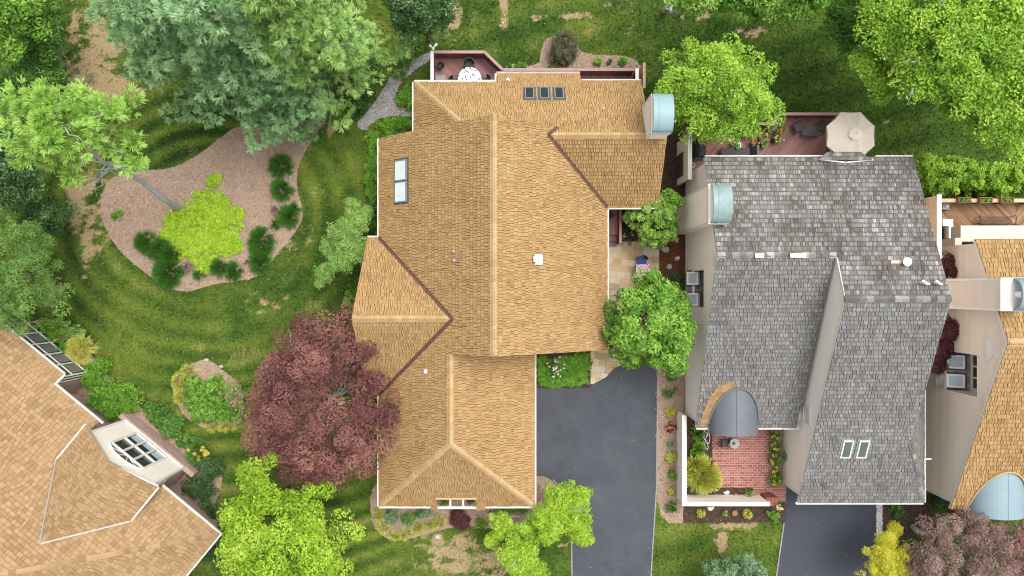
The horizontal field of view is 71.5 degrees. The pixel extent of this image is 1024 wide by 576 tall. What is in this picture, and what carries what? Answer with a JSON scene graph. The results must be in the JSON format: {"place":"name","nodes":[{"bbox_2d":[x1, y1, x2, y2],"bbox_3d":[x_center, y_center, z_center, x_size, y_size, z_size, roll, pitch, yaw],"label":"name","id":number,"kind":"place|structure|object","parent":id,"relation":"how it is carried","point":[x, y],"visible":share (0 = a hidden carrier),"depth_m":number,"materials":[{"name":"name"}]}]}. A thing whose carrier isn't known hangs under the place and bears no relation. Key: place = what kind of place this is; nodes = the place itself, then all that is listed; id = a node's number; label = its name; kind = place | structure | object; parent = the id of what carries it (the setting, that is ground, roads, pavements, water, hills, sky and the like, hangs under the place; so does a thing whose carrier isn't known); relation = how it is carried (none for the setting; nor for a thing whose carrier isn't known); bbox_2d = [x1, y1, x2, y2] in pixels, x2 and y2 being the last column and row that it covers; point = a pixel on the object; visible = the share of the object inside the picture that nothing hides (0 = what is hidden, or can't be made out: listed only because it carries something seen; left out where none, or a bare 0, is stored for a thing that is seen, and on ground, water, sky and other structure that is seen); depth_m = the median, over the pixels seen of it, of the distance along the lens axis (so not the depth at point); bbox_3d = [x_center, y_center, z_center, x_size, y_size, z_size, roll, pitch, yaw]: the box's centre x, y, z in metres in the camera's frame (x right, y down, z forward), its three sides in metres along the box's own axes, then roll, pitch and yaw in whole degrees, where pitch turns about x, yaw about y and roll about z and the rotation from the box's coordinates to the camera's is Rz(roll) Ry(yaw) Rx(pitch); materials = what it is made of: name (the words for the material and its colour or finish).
{"place":"outdoors","nodes":[
{"label":"outdoors","id":0,"kind":"place"},
{"bbox_2d":[357,52,429,129],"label":"gravel path","id":1,"kind":"structure","parent":0,"point":[384,105],"depth_m":39.97,"materials":[{"name":"gravel"}]},
{"bbox_2d":[0,0,1023,575],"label":"ground","id":2,"kind":"structure","parent":0,"point":[242,370],"depth_m":40.00,"materials":[{"name":"plant"}]},
{"bbox_2d":[0,123,48,212],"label":"woodland tree","id":3,"kind":"object","parent":2,"relation":"on","point":[12,176],"visible":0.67,"depth_m":35.06,"materials":[{"name":"green plant"}]},
{"bbox_2d":[0,0,51,66],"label":"maple tree","id":4,"kind":"object","parent":2,"relation":"on","point":[14,29],"visible":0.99,"depth_m":33.48,"materials":[{"name":"green plant"}]},
{"bbox_2d":[0,205,75,337],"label":"cypress tree","id":5,"kind":"object","parent":2,"relation":"on","point":[27,235],"visible":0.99,"depth_m":34.49,"materials":[{"name":"green plant"}]},
{"bbox_2d":[0,57,75,124],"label":"woodland tree","id":6,"kind":"object","parent":2,"relation":"on","point":[12,72],"visible":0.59,"depth_m":35.81,"materials":[{"name":"green plant"}]},
{"bbox_2d":[17,0,67,85],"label":"woodland tree","id":7,"kind":"object","parent":2,"relation":"on","point":[45,53],"visible":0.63,"depth_m":36.06,"materials":[{"name":"green plant"}]},
{"bbox_2d":[19,195,80,235],"bbox_3d":[-24.866,-3.788,38.327,3.298,3.461,2.457,0,90,0],"label":"woodland tree","id":8,"kind":"object","parent":2,"relation":"on","point":[46,214],"visible":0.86,"depth_m":37.48,"materials":[{"name":"green plant"}]},
{"bbox_2d":[0,297,221,575],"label":"house","id":9,"kind":"structure","parent":2,"relation":"on","point":[86,490],"depth_m":35.82,"materials":[{"name":"wood"}]},
{"bbox_2d":[35,319,221,505],"bbox_3d":[-21.948,7.141,39.975,14.651,0.179,3.354,43,90,0],"label":"mulch bed","id":10,"kind":"object","parent":2,"relation":"on","point":[82,391],"visible":0.19,"depth_m":39.99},
{"bbox_2d":[34,315,79,355],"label":"barberry shrub","id":11,"kind":"object","parent":10,"relation":"on","point":[51,333],"visible":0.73,"depth_m":39.33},
{"bbox_2d":[51,317,93,350],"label":"barberry shrub","id":12,"kind":"object","parent":10,"relation":"on","point":[66,324],"visible":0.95,"depth_m":39.53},
{"bbox_2d":[64,332,100,365],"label":"golden grass","id":13,"kind":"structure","parent":10,"relation":"on","point":[75,345],"depth_m":39.28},
{"bbox_2d":[79,356,144,420],"bbox_3d":[-22.459,5.685,39.345,2.843,1.218,4.011,-39,90,0],"label":"green shrub","id":14,"kind":"object","parent":10,"relation":"on","point":[113,391],"visible":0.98,"depth_m":39.30,"materials":[{"name":"plant"}]},
{"bbox_2d":[183,435,213,465],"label":"daylily clump","id":15,"kind":"object","parent":10,"relation":"on","point":[194,457],"visible":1,"depth_m":39.45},
{"bbox_2d":[180,456,228,500],"bbox_3d":[-17.299,10.532,39.502,2.387,0.955,2.755,16,90,0],"label":"dark shrub","id":16,"kind":"object","parent":10,"relation":"on","point":[210,473],"visible":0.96,"depth_m":39.50,"materials":[{"name":"plant"}]},
{"bbox_2d":[142,400,200,449],"bbox_3d":[-19.096,7.621,39.566,1.759,0.828,3.820,-43,90,0],"label":"dark shrub","id":17,"kind":"object","parent":2,"relation":"on","point":[157,419],"visible":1,"depth_m":39.52,"materials":[{"name":"plant"}]},
{"bbox_2d":[84,0,285,131],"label":"pine tree","id":18,"kind":"object","parent":2,"relation":"on","point":[137,16],"visible":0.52,"depth_m":31.61,"materials":[{"name":"green plant"}]},
{"bbox_2d":[100,126,310,291],"bbox_3d":[-16.458,-4.232,39.979,12.598,0.182,8.301,-22,90,0],"label":"mulch bed","id":19,"kind":"object","parent":2,"relation":"on","point":[246,180],"visible":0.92,"depth_m":39.99,"materials":[{"name":"wood"}]},
{"bbox_2d":[0,76,181,210],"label":"leaning pine","id":20,"kind":"object","parent":19,"relation":"on","point":[51,114],"visible":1,"depth_m":27.47,"materials":[{"name":"green plant"}]},
{"bbox_2d":[133,229,185,291],"bbox_3d":[-19.567,-1.763,39.609,2.384,0.743,3.929,-29,90,0],"label":"liriope mound","id":21,"kind":"object","parent":19,"relation":"on","point":[164,260],"visible":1,"depth_m":39.59,"materials":[{"name":"plant"}]},
{"bbox_2d":[159,172,244,273],"bbox_3d":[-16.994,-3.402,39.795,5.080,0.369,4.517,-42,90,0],"label":"tree","id":22,"kind":"object","parent":19,"relation":"on","point":[185,237],"visible":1,"depth_m":39.79,"materials":[{"name":"plant"}]},
{"bbox_2d":[208,257,228,278],"bbox_3d":[-16.330,-1.062,39.638,1.320,0.683,1.246,34,90,0],"label":"liriope mound","id":23,"kind":"object","parent":19,"relation":"on","point":[213,268],"visible":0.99,"depth_m":39.61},
{"bbox_2d":[223,258,244,282],"bbox_3d":[-15.625,-0.921,39.633,1.240,0.695,1.380,-39,90,0],"label":"liriope mound","id":24,"kind":"object","parent":19,"relation":"on","point":[232,273],"visible":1,"depth_m":39.64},
{"bbox_2d":[246,225,277,277],"bbox_3d":[-13.998,-2.067,39.603,1.772,0.754,3.022,0,90,0],"label":"liriope mound","id":25,"kind":"object","parent":19,"relation":"on","point":[262,254],"visible":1,"depth_m":39.60,"materials":[{"name":"plant"}]},
{"bbox_2d":[266,152,293,178],"bbox_3d":[-12.996,-6.788,39.620,1.652,0.721,1.640,0,90,0],"label":"liriope mound","id":26,"kind":"object","parent":19,"relation":"on","point":[273,169],"visible":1,"depth_m":39.60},
{"bbox_2d":[269,178,295,203],"bbox_3d":[-12.919,-5.466,39.617,1.447,0.726,1.540,-38,90,0],"label":"liriope mound","id":27,"kind":"object","parent":19,"relation":"on","point":[276,184],"visible":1,"depth_m":39.60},
{"bbox_2d":[276,199,304,230],"bbox_3d":[-12.381,-4.080,39.605,1.631,0.751,1.813,0,90,0],"label":"liriope mound","id":28,"kind":"object","parent":19,"relation":"on","point":[292,208],"visible":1,"depth_m":39.61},
{"bbox_2d":[172,360,243,429],"bbox_3d":[-17.073,6.007,39.981,4.053,0.167,4.026,0,90,0],"label":"mulch bed","id":29,"kind":"object","parent":2,"relation":"on","point":[207,369],"visible":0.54,"depth_m":39.99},
{"bbox_2d":[171,363,239,432],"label":"variegated grass","id":30,"kind":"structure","parent":29,"relation":"on","point":[177,389],"depth_m":39.64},
{"bbox_2d":[182,373,241,425],"bbox_3d":[-16.750,6.243,39.563,3.395,0.834,2.949,0,90,0],"label":"green shrub","id":31,"kind":"object","parent":29,"relation":"on","point":[207,411],"visible":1,"depth_m":39.49,"materials":[{"name":"plant"}]},
{"bbox_2d":[219,381,245,410],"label":"rose bush","id":32,"kind":"object","parent":29,"relation":"on","point":[237,388],"visible":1,"depth_m":39.54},
{"bbox_2d":[198,499,226,571],"bbox_3d":[-16.575,13.759,39.473,2.201,0.982,4.255,0,90,0],"label":"dark shrub","id":33,"kind":"object","parent":2,"relation":"on","point":[210,555],"visible":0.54,"depth_m":39.44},
{"bbox_2d":[150,0,337,153],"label":"pine tree","id":34,"kind":"object","parent":2,"relation":"on","point":[199,25],"visible":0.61,"depth_m":31.05,"materials":[{"name":"green plant"}]},
{"bbox_2d":[238,60,332,145],"bbox_3d":[-11.520,-9.982,36.647,4.707,6.825,4.872,-34,90,0],"label":"pine tree","id":35,"kind":"object","parent":2,"relation":"on","point":[265,105],"visible":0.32,"depth_m":36.51,"materials":[{"name":"green plant"}]},
{"bbox_2d":[213,451,365,575],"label":"maple tree","id":36,"kind":"object","parent":2,"relation":"on","point":[246,537],"visible":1,"depth_m":33.37,"materials":[{"name":"green plant"}]},
{"bbox_2d":[256,94,325,138],"bbox_3d":[-12.425,-9.843,39.965,4.231,0.171,2.998,0,90,0],"label":"mulch bed","id":37,"kind":"object","parent":2,"relation":"on","point":[317,127],"visible":0.08,"depth_m":39.98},
{"bbox_2d":[240,298,401,501],"bbox_3d":[-9.420,5.713,36.574,8.237,7.002,10.459,0,90,0],"label":"red maple","id":38,"kind":"object","parent":2,"relation":"on","point":[287,373],"visible":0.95,"depth_m":34.46,"materials":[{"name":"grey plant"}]},
{"bbox_2d":[236,0,410,132],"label":"pine tree","id":39,"kind":"object","parent":2,"relation":"on","point":[290,15],"visible":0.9,"depth_m":32.74,"materials":[{"name":"green plant"}]},
{"bbox_2d":[313,196,373,290],"bbox_3d":[-8.703,-2.018,38.235,3.025,3.689,5.378,30,90,0],"label":"crape myrtle","id":40,"kind":"object","parent":2,"relation":"on","point":[345,251],"visible":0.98,"depth_m":36.95,"materials":[{"name":"green plant"}]},
{"bbox_2d":[316,18,387,96],"bbox_3d":[-8.603,-12.152,36.705,3.803,6.698,3.820,0,90,0],"label":"pine tree","id":41,"kind":"object","parent":2,"relation":"on","point":[342,41],"visible":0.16,"depth_m":36.80,"materials":[{"name":"green plant"}]},
{"bbox_2d":[346,88,374,118],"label":"dark shrub","id":42,"kind":"object","parent":2,"relation":"on","point":[366,95],"visible":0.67,"depth_m":39.52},
{"bbox_2d":[363,114,411,199],"bbox_3d":[-7.438,-7.596,39.616,2.387,0.729,5.324,30,90,0],"label":"boxwood hedge","id":43,"kind":"object","parent":2,"relation":"on","point":[392,124],"visible":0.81,"depth_m":39.58,"materials":[{"name":"plant"}]},
{"bbox_2d":[394,82,411,111],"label":"boxwood shrub","id":44,"kind":"object","parent":2,"relation":"on","point":[403,98],"visible":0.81,"depth_m":39.64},
{"bbox_2d":[391,40,424,80],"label":"dark shrub","id":45,"kind":"object","parent":2,"relation":"on","point":[403,63],"visible":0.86,"depth_m":39.69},
{"bbox_2d":[382,0,459,47],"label":"holly tree","id":46,"kind":"object","parent":2,"relation":"on","point":[411,16],"visible":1,"depth_m":34.36,"materials":[{"name":"green plant"}]},
{"bbox_2d":[370,484,532,539],"bbox_3d":[-3.315,12.482,39.976,9.408,0.174,3.483,0,90,0],"label":"mulch bed","id":47,"kind":"object","parent":2,"relation":"on","point":[475,515],"visible":0.3,"depth_m":39.99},
{"bbox_2d":[383,508,399,524],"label":"azalea shrub","id":48,"kind":"object","parent":47,"relation":"on","point":[393,519],"visible":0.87,"depth_m":39.34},
{"bbox_2d":[371,507,447,541],"bbox_3d":[-5.733,13.247,39.685,4.415,0.590,2.051,0,90,0],"label":"sedge border","id":49,"kind":"object","parent":47,"relation":"on","point":[393,536],"visible":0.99,"depth_m":39.72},
{"bbox_2d":[400,511,420,526],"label":"azalea shrub","id":50,"kind":"object","parent":47,"relation":"on","point":[406,516],"visible":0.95,"depth_m":39.70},
{"bbox_2d":[449,509,470,531],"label":"barberry shrub","id":51,"kind":"object","parent":47,"relation":"on","point":[456,517],"visible":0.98,"depth_m":39.50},
{"bbox_2d":[351,72,673,509],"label":"house","id":52,"kind":"structure","parent":2,"relation":"on","point":[483,278],"depth_m":34.75,"materials":[{"name":"beige"}]},
{"bbox_2d":[430,50,638,79],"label":"deck","id":53,"kind":"structure","parent":2,"relation":"on","point":[485,63],"depth_m":38.64,"materials":[{"name":"wood"}]},
{"bbox_2d":[483,479,595,575],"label":"dogwood tree","id":54,"kind":"object","parent":2,"relation":"on","point":[551,517],"visible":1,"depth_m":36.37,"materials":[{"name":"green plant"}]},
{"bbox_2d":[523,476,557,529],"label":"mulch bed","id":55,"kind":"object","parent":2,"relation":"on","point":[541,481],"visible":0.21,"depth_m":39.98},
{"bbox_2d":[536,351,591,389],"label":"mulch bed","id":56,"kind":"object","parent":2,"relation":"on","point":[565,354],"visible":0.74,"depth_m":39.99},
{"bbox_2d":[546,356,564,378],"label":"rose bush","id":57,"kind":"object","parent":56,"relation":"on","point":[554,361],"visible":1,"depth_m":39.43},
{"bbox_2d":[536,351,593,389],"bbox_3d":[2.934,4.625,39.743,3.316,0.473,2.230,0,90,0],"label":"groundcover hedge","id":58,"kind":"object","parent":56,"relation":"on","point":[576,362],"visible":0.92,"depth_m":39.72,"materials":[{"name":"plant"}]},
{"bbox_2d":[506,36,641,74],"bbox_3d":[3.495,-12.897,39.975,7.849,0.173,2.555,0,90,0],"label":"mulch bed","id":59,"kind":"object","parent":2,"relation":"on","point":[582,60],"visible":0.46,"depth_m":39.99,"materials":[{"name":"soil"}]},
{"bbox_2d":[548,28,579,67],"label":"dark yew","id":60,"kind":"object","parent":59,"relation":"on","point":[563,39],"visible":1,"depth_m":39.13,"materials":[{"name":"plant"}]},
{"bbox_2d":[609,209,621,246],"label":"entry steps","id":61,"kind":"structure","parent":2,"relation":"on","point":[615,228],"depth_m":39.43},
{"bbox_2d":[622,209,659,242],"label":"mulch bed","id":62,"kind":"object","parent":2,"relation":"on","point":[633,231],"visible":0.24,"depth_m":39.98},
{"bbox_2d":[622,193,680,249],"bbox_3d":[7.452,-3.540,38.105,3.229,3.894,3.085,0,90,0],"label":"hydrangea tree","id":63,"kind":"object","parent":62,"relation":"on","point":[663,213],"visible":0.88,"depth_m":36.89,"materials":[{"name":"green plant"}]},
{"bbox_2d":[601,267,698,378],"bbox_3d":[6.946,1.777,37.115,4.930,5.954,5.669,0,90,0],"label":"round tree","id":64,"kind":"object","parent":2,"relation":"on","point":[656,294],"visible":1,"depth_m":35.08,"materials":[{"name":"green plant"}]},
{"bbox_2d":[553,369,784,575],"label":"driveway edging","id":65,"kind":"object","parent":2,"relation":"on","point":[656,497],"visible":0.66,"depth_m":39.97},
{"bbox_2d":[653,135,685,215],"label":"mulch bed","id":66,"kind":"object","parent":2,"relation":"on","point":[669,176],"visible":0.27,"depth_m":39.99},
{"bbox_2d":[661,188,685,206],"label":"hydrangea tree","id":67,"kind":"object","parent":66,"relation":"on","point":[671,196],"visible":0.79,"depth_m":37.02,"materials":[{"name":"green plant"}]},
{"bbox_2d":[677,132,691,185],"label":"privacy wall","id":68,"kind":"structure","parent":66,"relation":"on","point":[684,162],"depth_m":38.20,"materials":[{"name":"beige"}]},
{"bbox_2d":[655,368,684,522],"bbox_3d":[8.917,8.843,39.975,1.767,0.172,8.858,0,90,0],"label":"mulch bed","id":69,"kind":"object","parent":2,"relation":"on","point":[665,483],"visible":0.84,"depth_m":39.99,"materials":[{"name":"gravel"}]},
{"bbox_2d":[659,225,685,294],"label":"mulch bed","id":70,"kind":"object","parent":2,"relation":"on","point":[675,250],"visible":0.57,"depth_m":39.99,"materials":[{"name":"wood"}]},
{"bbox_2d":[665,270,685,291],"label":"dark shrub","id":71,"kind":"object","parent":70,"relation":"on","point":[678,276],"visible":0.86,"depth_m":39.48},
{"bbox_2d":[655,0,722,16],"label":"maple tree","id":72,"kind":"object","parent":2,"relation":"on","point":[691,7],"visible":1,"depth_m":32.75,"materials":[{"name":"green plant"}]},
{"bbox_2d":[699,15,730,52],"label":"sapling","id":73,"kind":"object","parent":2,"relation":"on","point":[719,26],"visible":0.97,"depth_m":35.92,"materials":[{"name":"green plant"}]},
{"bbox_2d":[653,31,785,145],"bbox_3d":[9.858,-9.607,35.952,6.538,8.297,5.651,0,90,0],"label":"honeylocust tree","id":74,"kind":"object","parent":2,"relation":"on","point":[737,77],"visible":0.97,"depth_m":33.34,"materials":[{"name":"green plant"}]},
{"bbox_2d":[687,417,751,494],"bbox_3d":[11.648,9.686,39.976,3.841,0.175,4.936,0,90,0],"label":"mulch bed","id":75,"kind":"object","parent":2,"relation":"on","point":[709,452],"visible":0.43,"depth_m":39.99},
{"bbox_2d":[690,440,706,456],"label":"hosta plant","id":76,"kind":"object","parent":75,"relation":"on","point":[695,449],"visible":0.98,"depth_m":39.59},
{"bbox_2d":[687,452,722,494],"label":"gold thread cypress","id":77,"kind":"object","parent":75,"relation":"on","point":[706,479],"visible":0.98,"depth_m":39.07,"materials":[{"name":"plant"}]},
{"bbox_2d":[677,411,769,505],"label":"garden wall","id":78,"kind":"structure","parent":2,"relation":"on","point":[684,498],"depth_m":38.84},
{"bbox_2d":[701,552,767,575],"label":"blue shrub","id":79,"kind":"object","parent":2,"relation":"on","point":[748,565],"visible":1,"depth_m":37.01,"materials":[{"name":"green plant"}]},
{"bbox_2d":[682,502,789,523],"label":"mulch bed","id":80,"kind":"object","parent":2,"relation":"on","point":[715,515],"visible":0.79,"depth_m":39.99,"materials":[{"name":"soil"}]},
{"bbox_2d":[681,112,839,170],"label":"deck","id":81,"kind":"structure","parent":2,"relation":"on","point":[794,144],"depth_m":38.98,"materials":[{"name":"wood"}]},
{"bbox_2d":[692,134,705,160],"bbox_3d":[10.113,-7.589,38.450,0.560,1.000,1.550,0,90,0],"label":"black grill","id":82,"kind":"object","parent":81,"relation":"on","point":[698,152],"visible":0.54,"depth_m":38.08,"materials":[{"name":"metal"}]},
{"bbox_2d":[720,145,758,154],"bbox_3d":[12.318,-7.317,38.550,1.890,0.840,0.680,0,90,0],"label":"lounge set","id":83,"kind":"object","parent":81,"relation":"on","point":[753,150],"visible":0.54,"depth_m":38.61,"materials":[{"name":"wicker"}]},
{"bbox_2d":[825,112,874,154],"bbox_3d":[17.450,-7.830,37.417,2.458,3.114,2.458,0,90,0],"label":"patio umbrella","id":84,"kind":"object","parent":81,"relation":"on","point":[850,131],"visible":0.94,"depth_m":36.42,"materials":[{"name":"fabric"}]},
{"bbox_2d":[773,429,783,482],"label":"mulch bed","id":85,"kind":"object","parent":2,"relation":"on","point":[781,447],"visible":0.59,"depth_m":39.98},
{"bbox_2d":[766,429,782,487],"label":"daylily clump","id":86,"kind":"object","parent":85,"relation":"on","point":[776,477],"visible":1,"depth_m":39.56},
{"bbox_2d":[715,0,847,23],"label":"maple tree","id":87,"kind":"object","parent":2,"relation":"on","point":[764,10],"visible":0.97,"depth_m":33.30,"materials":[{"name":"green plant"}]},
{"bbox_2d":[676,152,951,503],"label":"house","id":88,"kind":"structure","parent":2,"relation":"on","point":[819,294],"depth_m":34.78,"materials":[{"name":"grey"}]},
{"bbox_2d":[823,0,875,56],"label":"maple tree","id":89,"kind":"object","parent":2,"relation":"on","point":[843,19],"visible":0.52,"depth_m":34.88,"materials":[{"name":"green plant"}]},
{"bbox_2d":[876,504,882,535],"bbox_3d":[20.655,13.124,39.956,0.419,0.134,2.498,0,90,0],"label":"stone strip","id":90,"kind":"object","parent":2,"relation":"on","point":[879,513],"visible":0.66,"depth_m":39.96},
{"bbox_2d":[854,520,921,575],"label":"gold conifer","id":91,"kind":"object","parent":2,"relation":"on","point":[887,557],"visible":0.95,"depth_m":36.48,"materials":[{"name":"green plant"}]},
{"bbox_2d":[882,500,934,539],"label":"mulch bed","id":92,"kind":"object","parent":2,"relation":"on","point":[908,519],"visible":0.65,"depth_m":39.99,"materials":[{"name":"soil"}]},
{"bbox_2d":[896,506,1022,575],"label":"bronze maple","id":93,"kind":"object","parent":92,"relation":"on","point":[944,532],"visible":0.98,"depth_m":35.42,"materials":[{"name":"brown plant"}]},
{"bbox_2d":[924,194,941,258],"bbox_3d":[21.910,-3.150,38.220,0.220,3.560,3.300,0,90,0],"label":"privacy fence","id":94,"kind":"object","parent":2,"relation":"on","point":[934,205],"visible":0.23,"depth_m":36.58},
{"bbox_2d":[846,0,1023,167],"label":"maple tree","id":95,"kind":"object","parent":2,"relation":"on","point":[936,51],"visible":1,"depth_m":31.23,"materials":[{"name":"green plant"}]},
{"bbox_2d":[930,314,959,374],"bbox_3d":[22.461,2.967,38.171,1.812,3.791,3.320,0,90,0],"label":"red maple","id":96,"kind":"object","parent":2,"relation":"on","point":[950,331],"visible":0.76,"depth_m":36.66,"materials":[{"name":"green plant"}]},
{"bbox_2d":[941,251,957,278],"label":"red maple","id":97,"kind":"object","parent":2,"relation":"on","point":[950,269],"visible":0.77,"depth_m":36.72,"materials":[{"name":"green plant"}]},
{"bbox_2d":[914,152,1023,197],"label":"privet hedge","id":98,"kind":"object","parent":2,"relation":"on","point":[968,176],"visible":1,"depth_m":38.74,"materials":[{"name":"plant"}]},
{"bbox_2d":[926,226,1023,519],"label":"house","id":99,"kind":"structure","parent":2,"relation":"on","point":[975,422],"depth_m":35.55,"materials":[{"name":"beige"}]},
{"bbox_2d":[942,199,1023,225],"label":"deck","id":100,"kind":"structure","parent":2,"relation":"on","point":[962,214],"depth_m":38.88,"materials":[{"name":"brown wood"}]},
{"bbox_2d":[942,219,953,238],"bbox_3d":[23.356,-2.956,38.270,0.647,1.100,1.460,0,90,0],"label":"gas grill","id":101,"kind":"object","parent":100,"relation":"on","point":[947,226],"visible":0.44,"depth_m":37.98,"materials":[{"name":"silver metal"}]},
{"bbox_2d":[975,215,1018,224],"bbox_3d":[26.155,-3.638,38.411,2.038,0.918,0.569,0,90,0],"label":"wooden bench","id":102,"kind":"object","parent":100,"relation":"on","point":[993,220],"visible":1,"depth_m":38.43,"materials":[{"name":"brown wood"}]},
{"bbox_2d":[979,519,1023,575],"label":"pink maple","id":103,"kind":"object","parent":2,"relation":"on","point":[1019,548],"visible":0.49,"depth_m":35.90,"materials":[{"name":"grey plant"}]},
{"bbox_2d":[62,0,995,575],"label":"fallen leaves","id":104,"kind":"object","parent":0,"point":[547,388],"depth_m":39.93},
{"bbox_2d":[536,365,656,575],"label":"driveway","id":105,"kind":"structure","parent":0,"point":[585,437],"depth_m":39.98,"materials":[{"name":"asphalt"}]},
{"bbox_2d":[591,241,658,383],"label":"patio","id":106,"kind":"structure","parent":0,"point":[620,297],"depth_m":39.98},
{"bbox_2d":[712,429,785,500],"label":"patio","id":107,"kind":"structure","parent":0,"point":[747,464],"depth_m":39.98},
{"bbox_2d":[777,486,876,575],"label":"driveway","id":108,"kind":"structure","parent":0,"point":[831,539],"depth_m":39.98,"materials":[{"name":"asphalt"}]},
{"bbox_3d":[-2.290,-11.270,38.684,1.220,0.728,1.220,0,90,0],"label":"round table","id":109,"kind":"object","parent":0,"visible":0},
{"bbox_2d":[458,67,481,79],"bbox_3d":[-2.290,-11.258,38.369,1.312,0.122,1.304,0,90,0],"label":"tablecloth","id":110,"kind":"object","parent":109,"relation":"on","point":[469,73],"visible":0.66,"depth_m":38.31,"materials":[{"name":"fabric"}]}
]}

